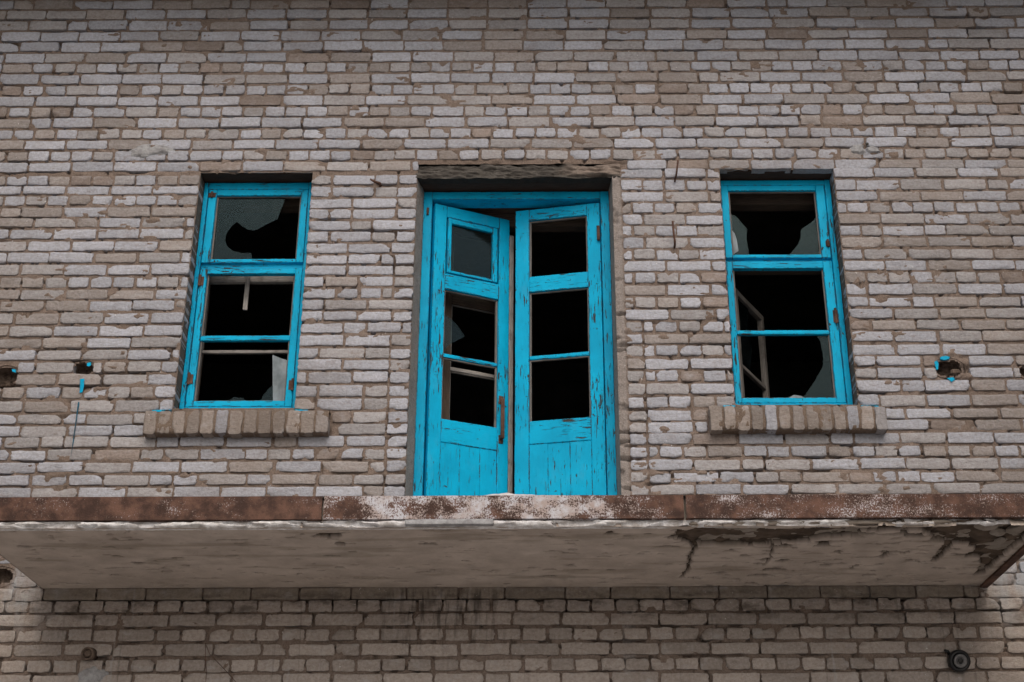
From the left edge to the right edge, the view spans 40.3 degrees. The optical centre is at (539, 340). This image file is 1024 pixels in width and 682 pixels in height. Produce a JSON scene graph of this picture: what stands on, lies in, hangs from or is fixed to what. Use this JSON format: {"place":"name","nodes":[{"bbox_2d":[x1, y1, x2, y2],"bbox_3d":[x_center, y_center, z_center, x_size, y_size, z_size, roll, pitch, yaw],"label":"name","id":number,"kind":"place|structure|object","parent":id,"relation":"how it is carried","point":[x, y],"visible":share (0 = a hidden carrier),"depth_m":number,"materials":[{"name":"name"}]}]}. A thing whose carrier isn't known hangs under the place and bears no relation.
{"place":"outdoors","nodes":[
{"label":"outdoors","id":0,"kind":"place"},
{"label":"ground","id":1,"kind":"structure","parent":0,"visible":0},
{"bbox_2d":[0,0,1023,681],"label":"brick building","id":2,"kind":"structure","parent":1,"relation":"on","point":[496,376],"depth_m":8.36,"materials":[{"name":"brick"}]},
{"bbox_2d":[81,647,97,660],"bbox_3d":[-2.400,1.671,7.453,0.072,0.079,0.095,0,-25,0],"label":"pipe stub","id":3,"kind":"object","parent":2,"relation":"attached to","point":[89,653],"visible":1,"depth_m":7.42,"materials":[{"name":"brown metal"}]},
{"bbox_2d":[152,182,311,411],"bbox_3d":[-1.784,-0.249,8.550,0.902,1.629,0.379,0,-25,0],"label":"window","id":4,"kind":"structure","parent":2,"relation":"in","point":[218,198],"depth_m":8.60,"materials":[{"name":"blue paint"}]},
{"bbox_2d":[370,178,381,186],"bbox_3d":[-1.002,-0.978,8.698,0.051,0.030,0.130,-12,-28,25],"label":"iron spike","id":5,"kind":"object","parent":2,"relation":"on","point":[377,182],"visible":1,"depth_m":8.66,"materials":[{"name":"metal"}]},
{"bbox_2d":[424,204,513,495],"bbox_3d":[-0.408,0.233,8.455,0.548,2.330,0.077,11,-27,-23],"label":"door leaf","id":6,"kind":"structure","parent":2,"relation":"in","point":[462,458],"depth_m":8.46,"materials":[{"name":"blue paint"}]},
{"bbox_2d":[442,226,512,419],"bbox_3d":[-0.405,0.319,8.642,0.498,2.330,0.046,11,-27,-23],"label":"inner door leaf","id":7,"kind":"structure","parent":2,"relation":"in","point":[451,300],"depth_m":8.80,"materials":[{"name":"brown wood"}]},
{"bbox_2d":[514,203,606,494],"bbox_3d":[0.121,0.205,8.400,0.547,2.330,0.071,-5,-25,10],"label":"door leaf","id":8,"kind":"structure","parent":2,"relation":"in","point":[557,456],"depth_m":8.35,"materials":[{"name":"blue paint"}]},
{"bbox_2d":[671,221,675,248],"bbox_3d":[0.822,-0.640,8.533,0.021,0.157,0.112,-2,-25,5],"label":"iron rod","id":9,"kind":"object","parent":2,"relation":"on","point":[674,238],"visible":1,"depth_m":8.49,"materials":[{"name":"metal"}]},
{"bbox_2d":[674,160,678,181],"bbox_3d":[0.848,-1.049,8.722,0.028,0.129,0.115,4,-25,-9],"label":"iron rod","id":10,"kind":"object","parent":2,"relation":"on","point":[676,171],"visible":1,"depth_m":8.67,"materials":[{"name":"metal"}]},
{"bbox_2d":[720,180,878,406],"bbox_3d":[1.506,-0.192,8.721,0.899,1.621,0.747,0,-25,0],"label":"window","id":11,"kind":"structure","parent":2,"relation":"in","point":[762,195],"depth_m":8.63,"materials":[{"name":"blue paint"}]},
{"bbox_2d":[944,649,970,671],"bbox_3d":[2.222,1.697,7.418,0.125,0.127,0.096,0,-25,0],"label":"wall fitting","id":12,"kind":"object","parent":2,"relation":"attached to","point":[958,660],"depth_m":7.38,"materials":[{"name":"black plastic"}]}
]}

